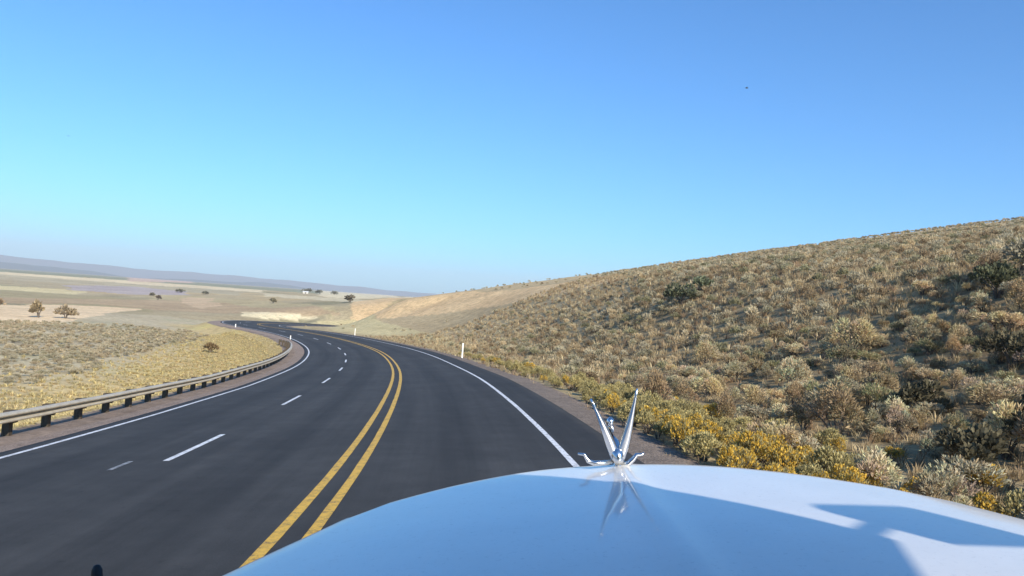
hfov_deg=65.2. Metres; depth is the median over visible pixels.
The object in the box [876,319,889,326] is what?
sagebrush
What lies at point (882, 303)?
sagebrush
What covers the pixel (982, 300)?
sagebrush
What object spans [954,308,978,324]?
sagebrush
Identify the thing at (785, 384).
sagebrush
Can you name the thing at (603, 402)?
rabbitbrush
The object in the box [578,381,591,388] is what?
rabbitbrush
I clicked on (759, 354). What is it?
sagebrush
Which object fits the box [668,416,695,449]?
rabbitbrush
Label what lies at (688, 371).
sagebrush
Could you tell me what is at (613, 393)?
rabbitbrush
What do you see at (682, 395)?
sagebrush
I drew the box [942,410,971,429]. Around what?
sagebrush
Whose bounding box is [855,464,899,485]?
sagebrush
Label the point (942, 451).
sagebrush
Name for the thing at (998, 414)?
sagebrush
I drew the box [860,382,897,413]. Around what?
sagebrush
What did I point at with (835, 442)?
rabbitbrush
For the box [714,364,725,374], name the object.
sagebrush
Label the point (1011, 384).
sagebrush
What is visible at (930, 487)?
sagebrush
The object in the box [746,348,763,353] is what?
sagebrush
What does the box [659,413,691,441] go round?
rabbitbrush
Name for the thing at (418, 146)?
sky
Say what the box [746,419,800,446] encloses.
sagebrush
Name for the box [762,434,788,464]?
rabbitbrush
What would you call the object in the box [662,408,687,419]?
rabbitbrush
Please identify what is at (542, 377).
rabbitbrush
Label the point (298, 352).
gravel shoulder
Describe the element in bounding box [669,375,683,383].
sagebrush
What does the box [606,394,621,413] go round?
rabbitbrush
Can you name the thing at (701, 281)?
shrub
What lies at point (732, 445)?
rabbitbrush
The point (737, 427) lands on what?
sagebrush
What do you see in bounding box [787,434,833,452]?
sagebrush
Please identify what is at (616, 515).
white truck
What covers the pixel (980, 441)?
shrub
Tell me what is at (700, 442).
bush
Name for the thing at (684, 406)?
rabbitbrush
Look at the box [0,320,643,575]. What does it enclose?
road
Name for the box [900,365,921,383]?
sagebrush
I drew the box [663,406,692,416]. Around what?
rabbitbrush
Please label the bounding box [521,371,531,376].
rabbitbrush
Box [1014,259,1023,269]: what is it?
sagebrush
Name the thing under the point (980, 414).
sagebrush
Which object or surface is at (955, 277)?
sagebrush
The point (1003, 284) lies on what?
sagebrush
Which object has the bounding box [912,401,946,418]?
sagebrush
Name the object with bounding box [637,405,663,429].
rabbitbrush
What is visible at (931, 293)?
sagebrush
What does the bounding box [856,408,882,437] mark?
sagebrush
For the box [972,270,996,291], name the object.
sagebrush
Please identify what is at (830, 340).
sagebrush
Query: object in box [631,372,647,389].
sagebrush
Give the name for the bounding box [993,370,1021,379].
sagebrush
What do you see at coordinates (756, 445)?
rabbitbrush
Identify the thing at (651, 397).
rabbitbrush
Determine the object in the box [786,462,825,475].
rabbitbrush
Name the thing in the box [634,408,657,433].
rabbitbrush
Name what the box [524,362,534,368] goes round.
rabbitbrush
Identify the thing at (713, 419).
rabbitbrush
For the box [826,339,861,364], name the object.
sagebrush
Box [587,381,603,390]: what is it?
rabbitbrush
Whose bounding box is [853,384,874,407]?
sagebrush
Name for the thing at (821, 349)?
sagebrush
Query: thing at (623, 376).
sagebrush
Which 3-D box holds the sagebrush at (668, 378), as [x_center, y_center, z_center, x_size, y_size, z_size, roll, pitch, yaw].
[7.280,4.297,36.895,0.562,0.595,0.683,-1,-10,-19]
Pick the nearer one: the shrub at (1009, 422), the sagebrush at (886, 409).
the shrub at (1009, 422)
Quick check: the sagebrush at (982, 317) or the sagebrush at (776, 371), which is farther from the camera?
the sagebrush at (776, 371)
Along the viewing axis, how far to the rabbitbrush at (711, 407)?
23.78 m
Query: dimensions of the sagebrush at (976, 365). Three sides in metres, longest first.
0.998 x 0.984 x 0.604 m
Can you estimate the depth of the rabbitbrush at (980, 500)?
11.65 m
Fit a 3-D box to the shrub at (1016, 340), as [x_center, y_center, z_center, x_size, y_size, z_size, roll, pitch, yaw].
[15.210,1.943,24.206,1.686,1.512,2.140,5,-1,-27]
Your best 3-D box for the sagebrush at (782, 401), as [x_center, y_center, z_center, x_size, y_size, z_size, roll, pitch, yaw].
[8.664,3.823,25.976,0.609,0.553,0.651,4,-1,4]
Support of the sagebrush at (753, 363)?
on the ground at (94, 299)
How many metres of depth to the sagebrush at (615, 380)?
36.71 m
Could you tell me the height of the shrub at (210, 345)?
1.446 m
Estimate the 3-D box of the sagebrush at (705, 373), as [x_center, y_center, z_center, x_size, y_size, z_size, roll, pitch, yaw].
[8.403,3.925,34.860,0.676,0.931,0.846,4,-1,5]
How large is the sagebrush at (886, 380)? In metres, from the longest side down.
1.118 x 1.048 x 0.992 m
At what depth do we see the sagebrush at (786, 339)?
39.56 m
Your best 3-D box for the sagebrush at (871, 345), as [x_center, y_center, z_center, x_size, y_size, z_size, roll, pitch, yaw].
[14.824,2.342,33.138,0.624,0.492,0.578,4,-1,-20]
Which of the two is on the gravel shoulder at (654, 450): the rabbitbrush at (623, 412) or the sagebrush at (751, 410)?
the rabbitbrush at (623, 412)
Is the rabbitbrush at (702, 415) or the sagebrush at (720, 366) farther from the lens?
the sagebrush at (720, 366)
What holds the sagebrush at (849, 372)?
on the ground at (94, 299)
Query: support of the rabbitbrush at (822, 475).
on the ground at (94, 299)
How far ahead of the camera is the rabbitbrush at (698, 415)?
20.53 m
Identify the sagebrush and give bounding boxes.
[572,368,598,380]
[604,371,618,383]
[605,378,623,385]
[618,374,628,380]
[623,374,637,385]
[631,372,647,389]
[637,366,652,372]
[642,366,672,400]
[661,371,676,375]
[663,375,672,384]
[664,364,677,370]
[668,365,697,378]
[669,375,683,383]
[671,381,699,401]
[675,393,690,403]
[677,375,702,394]
[691,375,723,398]
[692,340,718,362]
[698,368,710,378]
[702,363,712,369]
[706,374,726,388]
[706,381,722,397]
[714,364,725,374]
[714,387,731,393]
[716,389,736,417]
[717,363,742,376]
[719,362,746,380]
[723,353,735,363]
[728,386,744,402]
[731,360,746,370]
[733,404,774,419]
[733,424,756,433]
[738,345,753,350]
[739,355,749,362]
[739,383,751,393]
[741,384,769,406]
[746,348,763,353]
[746,359,763,375]
[746,416,766,423]
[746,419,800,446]
[749,347,764,358]
[755,363,772,380]
[760,337,773,346]
[760,340,772,352]
[764,360,779,371]
[766,388,786,398]
[767,404,791,420]
[768,330,784,343]
[768,402,794,423]
[769,397,788,405]
[771,352,784,361]
[771,365,791,380]
[776,360,791,375]
[776,381,804,395]
[777,341,787,352]
[778,337,793,343]
[778,343,800,354]
[779,356,814,383]
[784,342,809,355]
[784,379,804,405]
[786,398,820,432]
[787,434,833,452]
[796,324,805,333]
[796,354,813,366]
[797,336,805,342]
[798,324,812,335]
[802,379,815,390]
[803,378,866,434]
[805,375,865,406]
[805,380,827,397]
[807,324,826,336]
[811,356,824,366]
[813,342,833,359]
[822,369,834,376]
[824,330,849,346]
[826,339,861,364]
[827,317,878,351]
[831,362,845,374]
[839,365,868,383]
[842,358,862,368]
[844,378,863,400]
[846,409,877,422]
[849,445,904,485]
[850,418,868,432]
[853,360,890,382]
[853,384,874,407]
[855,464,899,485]
[856,350,883,360]
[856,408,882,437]
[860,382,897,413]
[861,340,877,348]
[866,371,900,390]
[869,395,909,426]
[869,424,896,441]
[873,335,889,347]
[874,350,887,355]
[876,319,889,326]
[877,300,889,308]
[887,409,918,438]
[889,318,905,331]
[894,355,923,376]
[898,309,911,319]
[899,331,915,343]
[899,407,926,432]
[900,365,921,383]
[903,315,924,326]
[905,316,942,347]
[906,346,922,355]
[910,461,980,501]
[911,280,933,295]
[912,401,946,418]
[913,338,947,355]
[915,366,949,381]
[916,298,932,304]
[919,428,947,451]
[920,454,1010,496]
[924,314,938,324]
[926,289,947,298]
[927,446,949,460]
[929,357,947,370]
[931,301,950,310]
[934,318,951,332]
[936,427,972,468]
[941,367,970,388]
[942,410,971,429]
[943,333,963,358]
[946,323,973,346]
[950,271,963,282]
[952,494,975,506]
[953,305,970,318]
[954,295,969,303]
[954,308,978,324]
[955,359,989,373]
[957,377,1002,404]
[958,335,978,350]
[958,344,982,360]
[960,282,974,290]
[961,380,1023,409]
[966,291,976,305]
[968,312,1000,327]
[971,290,994,312]
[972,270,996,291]
[972,409,992,420]
[973,250,1002,268]
[974,322,993,336]
[982,399,1023,459]
[983,376,998,381]
[986,376,1023,399]
[987,310,1023,331]
[987,349,1012,364]
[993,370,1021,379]
[999,280,1021,292]
[1002,276,1023,309]
[1008,348,1022,361]
[1011,416,1023,436]
[1012,349,1023,362]
[1013,292,1023,310]
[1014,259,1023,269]
[1018,499,1023,518]
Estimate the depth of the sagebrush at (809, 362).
32.86 m
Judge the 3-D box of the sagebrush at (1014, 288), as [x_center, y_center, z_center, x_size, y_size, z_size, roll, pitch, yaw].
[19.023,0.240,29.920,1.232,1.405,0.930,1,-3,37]
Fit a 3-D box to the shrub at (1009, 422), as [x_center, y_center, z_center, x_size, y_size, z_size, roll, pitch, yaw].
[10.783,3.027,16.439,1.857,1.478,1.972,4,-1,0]
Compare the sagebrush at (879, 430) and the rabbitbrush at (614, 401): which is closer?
the sagebrush at (879, 430)
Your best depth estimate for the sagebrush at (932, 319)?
32.32 m
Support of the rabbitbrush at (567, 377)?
on the ground at (94, 299)
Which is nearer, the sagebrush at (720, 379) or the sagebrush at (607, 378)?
the sagebrush at (720, 379)
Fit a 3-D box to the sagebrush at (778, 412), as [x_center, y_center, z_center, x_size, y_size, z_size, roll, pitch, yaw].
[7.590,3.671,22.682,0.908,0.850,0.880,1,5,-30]
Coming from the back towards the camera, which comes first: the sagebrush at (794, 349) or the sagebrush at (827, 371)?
the sagebrush at (794, 349)
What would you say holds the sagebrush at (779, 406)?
on the ground at (94, 299)
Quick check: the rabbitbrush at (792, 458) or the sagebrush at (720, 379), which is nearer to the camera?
the rabbitbrush at (792, 458)
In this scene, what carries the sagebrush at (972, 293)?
on the ground at (94, 299)
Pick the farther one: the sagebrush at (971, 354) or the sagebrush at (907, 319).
the sagebrush at (907, 319)
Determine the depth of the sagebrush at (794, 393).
26.23 m
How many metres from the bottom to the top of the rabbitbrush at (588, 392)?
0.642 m
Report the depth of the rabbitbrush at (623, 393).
27.64 m
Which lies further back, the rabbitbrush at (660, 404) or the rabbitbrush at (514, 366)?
the rabbitbrush at (514, 366)
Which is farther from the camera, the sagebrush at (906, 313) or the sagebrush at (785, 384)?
the sagebrush at (906, 313)
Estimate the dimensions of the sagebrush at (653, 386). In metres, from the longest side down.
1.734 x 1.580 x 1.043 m
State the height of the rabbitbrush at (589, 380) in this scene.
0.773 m
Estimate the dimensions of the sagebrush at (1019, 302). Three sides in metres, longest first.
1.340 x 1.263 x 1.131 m
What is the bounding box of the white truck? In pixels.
[91,388,1023,575]
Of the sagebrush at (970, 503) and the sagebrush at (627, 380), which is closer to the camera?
the sagebrush at (970, 503)
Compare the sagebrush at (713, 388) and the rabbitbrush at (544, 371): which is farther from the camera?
the rabbitbrush at (544, 371)
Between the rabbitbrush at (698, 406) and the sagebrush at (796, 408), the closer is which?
the sagebrush at (796, 408)
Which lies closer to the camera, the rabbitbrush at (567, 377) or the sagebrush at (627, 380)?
the rabbitbrush at (567, 377)
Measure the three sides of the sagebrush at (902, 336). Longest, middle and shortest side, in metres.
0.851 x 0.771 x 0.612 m
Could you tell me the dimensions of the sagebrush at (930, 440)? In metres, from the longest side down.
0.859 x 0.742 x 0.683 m
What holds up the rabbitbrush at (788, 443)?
on the ground at (94, 299)
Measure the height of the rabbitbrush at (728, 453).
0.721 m
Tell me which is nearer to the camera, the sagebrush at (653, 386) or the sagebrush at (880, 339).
the sagebrush at (653, 386)
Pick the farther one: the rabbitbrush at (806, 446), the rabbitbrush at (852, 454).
the rabbitbrush at (806, 446)
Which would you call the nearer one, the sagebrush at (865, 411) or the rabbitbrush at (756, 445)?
the rabbitbrush at (756, 445)
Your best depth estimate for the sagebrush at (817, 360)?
33.12 m
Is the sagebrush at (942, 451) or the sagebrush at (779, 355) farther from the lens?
the sagebrush at (779, 355)
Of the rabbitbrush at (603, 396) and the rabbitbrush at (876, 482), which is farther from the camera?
the rabbitbrush at (603, 396)
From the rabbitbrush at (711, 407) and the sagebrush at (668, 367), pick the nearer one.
the rabbitbrush at (711, 407)
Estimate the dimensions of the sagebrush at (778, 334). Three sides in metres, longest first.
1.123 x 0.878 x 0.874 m
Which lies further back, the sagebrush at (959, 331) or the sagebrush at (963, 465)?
the sagebrush at (959, 331)
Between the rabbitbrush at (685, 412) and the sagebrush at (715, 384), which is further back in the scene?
the sagebrush at (715, 384)
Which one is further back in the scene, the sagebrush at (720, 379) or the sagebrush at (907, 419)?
the sagebrush at (720, 379)
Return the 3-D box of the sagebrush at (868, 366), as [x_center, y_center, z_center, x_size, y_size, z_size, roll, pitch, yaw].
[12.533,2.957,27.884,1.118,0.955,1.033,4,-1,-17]
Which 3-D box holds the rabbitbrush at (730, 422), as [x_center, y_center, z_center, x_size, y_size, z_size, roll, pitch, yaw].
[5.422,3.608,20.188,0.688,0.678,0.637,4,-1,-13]
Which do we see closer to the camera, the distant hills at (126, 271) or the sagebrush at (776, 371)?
the sagebrush at (776, 371)
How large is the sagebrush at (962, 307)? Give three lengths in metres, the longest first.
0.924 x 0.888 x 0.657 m
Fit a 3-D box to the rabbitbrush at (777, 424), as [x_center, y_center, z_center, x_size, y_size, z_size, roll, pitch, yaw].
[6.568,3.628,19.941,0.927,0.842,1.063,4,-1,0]
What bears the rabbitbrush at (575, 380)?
on the ground at (94, 299)
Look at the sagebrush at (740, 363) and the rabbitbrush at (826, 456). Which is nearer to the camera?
the rabbitbrush at (826, 456)
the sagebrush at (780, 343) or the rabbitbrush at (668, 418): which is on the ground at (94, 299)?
the sagebrush at (780, 343)
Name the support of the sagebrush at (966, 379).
on the ground at (94, 299)
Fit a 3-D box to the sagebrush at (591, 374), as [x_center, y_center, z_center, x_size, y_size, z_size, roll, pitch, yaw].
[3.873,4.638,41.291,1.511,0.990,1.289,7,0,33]
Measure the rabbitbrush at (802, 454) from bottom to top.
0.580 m
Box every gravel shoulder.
[0,320,303,451]
[286,326,700,464]
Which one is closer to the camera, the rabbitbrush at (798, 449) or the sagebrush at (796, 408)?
the rabbitbrush at (798, 449)
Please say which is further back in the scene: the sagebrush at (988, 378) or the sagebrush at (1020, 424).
the sagebrush at (988, 378)
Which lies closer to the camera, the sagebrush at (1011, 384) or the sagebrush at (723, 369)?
the sagebrush at (1011, 384)
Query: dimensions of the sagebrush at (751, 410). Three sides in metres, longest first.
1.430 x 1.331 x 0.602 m
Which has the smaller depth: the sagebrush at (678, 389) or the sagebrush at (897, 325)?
the sagebrush at (678, 389)
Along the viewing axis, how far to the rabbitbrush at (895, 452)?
17.10 m
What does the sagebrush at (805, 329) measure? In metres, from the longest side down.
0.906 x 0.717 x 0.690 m
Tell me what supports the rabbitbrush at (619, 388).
on the ground at (94, 299)
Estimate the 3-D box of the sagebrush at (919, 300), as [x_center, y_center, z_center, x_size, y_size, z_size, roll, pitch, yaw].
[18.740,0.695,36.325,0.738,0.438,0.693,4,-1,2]
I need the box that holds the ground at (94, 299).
[0,219,1023,517]
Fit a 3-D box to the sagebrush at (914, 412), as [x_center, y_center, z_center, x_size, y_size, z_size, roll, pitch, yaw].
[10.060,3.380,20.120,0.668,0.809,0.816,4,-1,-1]
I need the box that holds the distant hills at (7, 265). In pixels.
[0,262,351,292]
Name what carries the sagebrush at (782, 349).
on the ground at (94, 299)
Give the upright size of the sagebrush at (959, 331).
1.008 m
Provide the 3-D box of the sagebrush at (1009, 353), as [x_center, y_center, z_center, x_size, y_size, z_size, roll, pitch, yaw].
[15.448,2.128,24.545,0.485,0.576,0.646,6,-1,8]
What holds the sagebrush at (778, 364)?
on the ground at (94, 299)
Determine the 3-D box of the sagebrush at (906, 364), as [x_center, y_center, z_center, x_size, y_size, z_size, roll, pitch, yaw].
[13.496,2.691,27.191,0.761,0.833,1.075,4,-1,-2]
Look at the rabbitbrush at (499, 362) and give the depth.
53.17 m
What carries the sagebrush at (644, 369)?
on the ground at (94, 299)
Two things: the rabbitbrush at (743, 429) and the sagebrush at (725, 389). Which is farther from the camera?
the sagebrush at (725, 389)
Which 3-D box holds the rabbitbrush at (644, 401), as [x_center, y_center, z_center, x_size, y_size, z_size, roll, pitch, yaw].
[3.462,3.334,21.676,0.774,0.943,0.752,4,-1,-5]
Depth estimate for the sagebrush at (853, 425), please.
21.07 m
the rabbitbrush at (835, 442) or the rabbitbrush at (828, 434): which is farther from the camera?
the rabbitbrush at (828, 434)
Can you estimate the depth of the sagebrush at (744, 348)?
41.07 m
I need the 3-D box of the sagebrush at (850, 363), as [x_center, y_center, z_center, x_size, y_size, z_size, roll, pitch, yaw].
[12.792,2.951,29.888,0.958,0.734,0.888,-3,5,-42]
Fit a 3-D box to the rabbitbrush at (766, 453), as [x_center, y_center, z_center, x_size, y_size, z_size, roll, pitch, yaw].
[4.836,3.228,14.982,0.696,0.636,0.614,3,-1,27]
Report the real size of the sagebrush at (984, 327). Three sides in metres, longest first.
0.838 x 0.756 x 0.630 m
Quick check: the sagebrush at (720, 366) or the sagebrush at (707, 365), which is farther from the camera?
the sagebrush at (707, 365)
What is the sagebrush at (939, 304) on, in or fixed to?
on the ground at (94, 299)
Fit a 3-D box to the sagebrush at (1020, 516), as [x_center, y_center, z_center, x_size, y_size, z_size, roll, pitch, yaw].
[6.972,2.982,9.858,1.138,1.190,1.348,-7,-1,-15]
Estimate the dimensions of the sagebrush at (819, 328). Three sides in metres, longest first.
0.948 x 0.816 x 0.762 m
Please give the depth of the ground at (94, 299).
112.73 m
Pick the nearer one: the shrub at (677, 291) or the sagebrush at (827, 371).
the sagebrush at (827, 371)
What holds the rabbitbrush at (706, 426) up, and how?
on the ground at (94, 299)
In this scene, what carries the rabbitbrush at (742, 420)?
on the ground at (94, 299)
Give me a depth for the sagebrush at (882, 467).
13.47 m
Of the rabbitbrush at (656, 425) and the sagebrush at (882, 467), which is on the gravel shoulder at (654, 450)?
the rabbitbrush at (656, 425)
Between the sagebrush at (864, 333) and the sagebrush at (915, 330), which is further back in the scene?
the sagebrush at (864, 333)
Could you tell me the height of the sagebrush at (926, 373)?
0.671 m
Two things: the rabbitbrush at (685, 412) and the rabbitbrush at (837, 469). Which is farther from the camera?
the rabbitbrush at (685, 412)
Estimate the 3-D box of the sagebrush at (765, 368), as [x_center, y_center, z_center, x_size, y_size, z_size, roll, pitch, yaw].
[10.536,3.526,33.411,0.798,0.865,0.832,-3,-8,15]
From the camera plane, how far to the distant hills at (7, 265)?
5204.93 m
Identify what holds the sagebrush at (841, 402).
on the ground at (94, 299)
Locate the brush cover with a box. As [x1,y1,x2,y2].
[0,216,1023,382]
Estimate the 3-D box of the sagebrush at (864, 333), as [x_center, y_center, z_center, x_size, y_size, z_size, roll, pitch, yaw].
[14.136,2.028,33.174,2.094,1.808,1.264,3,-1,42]
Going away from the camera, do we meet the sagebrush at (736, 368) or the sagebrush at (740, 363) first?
the sagebrush at (736, 368)
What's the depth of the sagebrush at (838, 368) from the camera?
29.91 m
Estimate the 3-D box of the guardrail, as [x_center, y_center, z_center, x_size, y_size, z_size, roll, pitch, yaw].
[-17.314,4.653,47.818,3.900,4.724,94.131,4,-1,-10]
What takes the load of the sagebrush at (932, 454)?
on the ground at (94, 299)
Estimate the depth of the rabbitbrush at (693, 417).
19.60 m
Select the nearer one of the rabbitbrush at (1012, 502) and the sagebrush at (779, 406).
the rabbitbrush at (1012, 502)
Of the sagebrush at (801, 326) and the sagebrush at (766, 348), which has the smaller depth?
the sagebrush at (766, 348)
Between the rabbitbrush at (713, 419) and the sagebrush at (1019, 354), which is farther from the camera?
the sagebrush at (1019, 354)
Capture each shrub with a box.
[28,299,44,317]
[52,304,79,318]
[202,342,218,351]
[662,282,699,304]
[692,275,714,290]
[888,378,954,414]
[934,420,1009,466]
[967,260,1022,298]
[972,327,1023,369]
[988,401,1023,437]
[1001,236,1023,264]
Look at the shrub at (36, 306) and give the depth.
126.07 m
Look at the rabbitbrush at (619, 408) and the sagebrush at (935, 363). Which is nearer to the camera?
the rabbitbrush at (619, 408)
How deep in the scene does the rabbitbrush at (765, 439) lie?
15.48 m
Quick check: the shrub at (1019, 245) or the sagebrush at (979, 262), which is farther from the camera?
the sagebrush at (979, 262)
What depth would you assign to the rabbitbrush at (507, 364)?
49.06 m
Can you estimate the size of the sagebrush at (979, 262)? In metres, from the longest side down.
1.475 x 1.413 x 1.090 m
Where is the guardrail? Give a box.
[0,339,291,435]
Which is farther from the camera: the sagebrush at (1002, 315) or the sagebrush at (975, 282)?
the sagebrush at (975, 282)
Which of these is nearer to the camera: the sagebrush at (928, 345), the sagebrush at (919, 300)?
the sagebrush at (928, 345)
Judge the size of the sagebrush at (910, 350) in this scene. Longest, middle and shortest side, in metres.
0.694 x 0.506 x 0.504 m
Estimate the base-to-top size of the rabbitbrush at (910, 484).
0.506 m
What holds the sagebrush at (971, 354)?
on the ground at (94, 299)
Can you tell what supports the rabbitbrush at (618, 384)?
on the ground at (94, 299)
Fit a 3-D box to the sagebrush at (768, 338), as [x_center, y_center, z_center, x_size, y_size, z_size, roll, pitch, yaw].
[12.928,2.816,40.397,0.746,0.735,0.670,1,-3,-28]
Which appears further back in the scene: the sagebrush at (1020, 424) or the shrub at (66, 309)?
the shrub at (66, 309)
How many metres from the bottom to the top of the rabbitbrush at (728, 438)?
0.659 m
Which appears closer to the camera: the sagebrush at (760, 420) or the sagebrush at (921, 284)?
the sagebrush at (760, 420)
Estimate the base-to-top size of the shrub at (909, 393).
1.341 m
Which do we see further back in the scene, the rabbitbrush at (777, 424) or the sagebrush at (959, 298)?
the sagebrush at (959, 298)
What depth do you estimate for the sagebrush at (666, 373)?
39.82 m
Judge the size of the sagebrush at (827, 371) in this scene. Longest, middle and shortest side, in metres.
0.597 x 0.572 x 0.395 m
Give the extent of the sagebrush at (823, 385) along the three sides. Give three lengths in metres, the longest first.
1.698 x 1.670 x 1.368 m
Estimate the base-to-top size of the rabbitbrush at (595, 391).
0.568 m
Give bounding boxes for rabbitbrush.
[494,359,504,367]
[502,360,512,369]
[507,363,519,370]
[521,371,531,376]
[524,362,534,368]
[532,367,541,376]
[539,375,547,382]
[540,368,555,375]
[548,377,563,387]
[563,375,572,387]
[568,374,583,391]
[576,371,588,380]
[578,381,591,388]
[579,387,593,401]
[581,394,592,403]
[585,377,596,382]
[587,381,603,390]
[591,388,600,397]
[596,388,619,400]
[597,388,613,408]
[599,400,615,410]
[605,383,616,390]
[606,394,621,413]
[612,380,626,387]
[617,383,634,390]
[617,390,630,399]
[617,400,632,419]
[617,401,648,426]
[628,395,653,424]
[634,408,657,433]
[636,389,662,403]
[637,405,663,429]
[650,419,667,438]
[651,399,675,410]
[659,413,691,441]
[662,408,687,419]
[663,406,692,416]
[664,420,682,445]
[666,399,684,404]
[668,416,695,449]
[671,397,696,410]
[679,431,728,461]
[680,429,715,456]
[686,413,701,419]
[688,401,708,416]
[688,409,704,419]
[690,415,699,425]
[690,419,725,440]
[701,403,721,417]
[705,415,730,434]
[715,444,762,468]
[717,416,726,422]
[718,431,739,450]
[719,418,737,434]
[719,444,748,465]
[726,427,746,437]
[727,430,767,468]
[729,416,752,428]
[744,430,775,466]
[755,443,784,469]
[760,418,788,427]
[761,461,794,473]
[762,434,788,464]
[764,440,802,471]
[780,431,799,448]
[782,451,813,470]
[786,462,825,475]
[794,446,818,463]
[800,443,856,476]
[800,444,813,451]
[808,470,830,478]
[812,427,847,441]
[822,437,847,451]
[828,463,870,484]
[832,471,865,483]
[840,451,860,463]
[861,470,882,486]
[883,446,907,460]
[900,476,927,493]
[957,491,1017,517]
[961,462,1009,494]
[997,487,1023,515]
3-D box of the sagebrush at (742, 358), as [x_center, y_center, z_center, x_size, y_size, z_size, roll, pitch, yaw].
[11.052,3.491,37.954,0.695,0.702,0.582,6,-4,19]
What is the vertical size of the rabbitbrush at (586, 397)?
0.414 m
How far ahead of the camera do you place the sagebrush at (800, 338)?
38.67 m
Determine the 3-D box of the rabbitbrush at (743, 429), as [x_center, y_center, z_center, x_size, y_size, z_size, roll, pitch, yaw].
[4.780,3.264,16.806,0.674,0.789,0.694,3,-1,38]
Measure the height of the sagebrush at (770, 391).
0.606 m
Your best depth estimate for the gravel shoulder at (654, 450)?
21.71 m
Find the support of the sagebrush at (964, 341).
on the ground at (94, 299)
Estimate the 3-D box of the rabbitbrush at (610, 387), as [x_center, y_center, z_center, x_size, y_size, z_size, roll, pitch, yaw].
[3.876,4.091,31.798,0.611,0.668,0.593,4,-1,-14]
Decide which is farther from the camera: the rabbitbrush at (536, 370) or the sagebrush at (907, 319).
the rabbitbrush at (536, 370)
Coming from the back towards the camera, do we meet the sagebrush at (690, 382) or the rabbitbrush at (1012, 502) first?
the sagebrush at (690, 382)
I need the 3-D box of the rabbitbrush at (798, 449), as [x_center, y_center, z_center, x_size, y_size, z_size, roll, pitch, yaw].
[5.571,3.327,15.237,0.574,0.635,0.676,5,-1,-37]
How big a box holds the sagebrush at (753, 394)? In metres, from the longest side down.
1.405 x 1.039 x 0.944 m
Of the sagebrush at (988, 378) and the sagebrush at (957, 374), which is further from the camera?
the sagebrush at (957, 374)
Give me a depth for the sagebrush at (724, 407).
23.53 m
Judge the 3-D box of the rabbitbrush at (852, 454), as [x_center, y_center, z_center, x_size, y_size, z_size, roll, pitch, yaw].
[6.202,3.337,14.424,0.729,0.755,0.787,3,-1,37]
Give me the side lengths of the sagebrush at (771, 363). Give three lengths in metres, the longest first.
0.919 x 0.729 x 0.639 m
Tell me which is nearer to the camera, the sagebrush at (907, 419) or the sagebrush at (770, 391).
the sagebrush at (907, 419)
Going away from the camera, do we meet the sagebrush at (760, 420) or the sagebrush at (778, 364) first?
the sagebrush at (760, 420)
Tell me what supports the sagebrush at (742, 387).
on the ground at (94, 299)
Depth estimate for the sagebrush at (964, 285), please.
35.69 m
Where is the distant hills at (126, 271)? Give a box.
[0,255,437,296]
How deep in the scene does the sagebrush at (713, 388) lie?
31.03 m
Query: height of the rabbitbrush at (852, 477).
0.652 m
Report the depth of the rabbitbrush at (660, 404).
22.53 m
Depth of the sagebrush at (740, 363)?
36.74 m
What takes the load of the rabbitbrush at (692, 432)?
on the gravel shoulder at (654, 450)
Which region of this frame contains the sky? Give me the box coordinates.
[0,0,1023,293]
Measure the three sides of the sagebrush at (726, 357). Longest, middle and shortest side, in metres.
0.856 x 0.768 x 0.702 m
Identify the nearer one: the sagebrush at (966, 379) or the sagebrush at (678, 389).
the sagebrush at (966, 379)
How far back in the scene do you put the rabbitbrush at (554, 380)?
34.28 m
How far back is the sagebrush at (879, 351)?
31.23 m
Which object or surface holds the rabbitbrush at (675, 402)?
on the ground at (94, 299)
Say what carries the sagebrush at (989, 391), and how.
on the ground at (94, 299)
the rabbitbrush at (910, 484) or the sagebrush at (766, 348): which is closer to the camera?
the rabbitbrush at (910, 484)
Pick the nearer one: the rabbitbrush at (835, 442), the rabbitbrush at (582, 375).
the rabbitbrush at (835, 442)
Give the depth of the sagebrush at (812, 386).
26.17 m
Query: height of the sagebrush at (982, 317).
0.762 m
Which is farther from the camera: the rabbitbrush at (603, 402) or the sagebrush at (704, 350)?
the sagebrush at (704, 350)
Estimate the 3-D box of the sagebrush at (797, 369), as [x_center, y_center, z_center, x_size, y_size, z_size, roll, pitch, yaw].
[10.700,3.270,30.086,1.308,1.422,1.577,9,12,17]
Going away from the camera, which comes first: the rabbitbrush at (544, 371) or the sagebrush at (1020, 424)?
the sagebrush at (1020, 424)
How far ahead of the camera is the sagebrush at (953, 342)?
27.48 m
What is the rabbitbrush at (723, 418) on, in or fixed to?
on the ground at (94, 299)
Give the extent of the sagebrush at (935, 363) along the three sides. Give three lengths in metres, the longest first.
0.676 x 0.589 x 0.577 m
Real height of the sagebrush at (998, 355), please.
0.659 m
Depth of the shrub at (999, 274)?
32.86 m
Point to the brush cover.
(937, 240)
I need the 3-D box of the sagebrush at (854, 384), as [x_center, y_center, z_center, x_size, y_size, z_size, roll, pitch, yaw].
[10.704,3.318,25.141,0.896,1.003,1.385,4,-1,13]
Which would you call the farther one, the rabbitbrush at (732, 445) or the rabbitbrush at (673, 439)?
the rabbitbrush at (673, 439)
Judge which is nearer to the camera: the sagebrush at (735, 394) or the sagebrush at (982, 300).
the sagebrush at (735, 394)

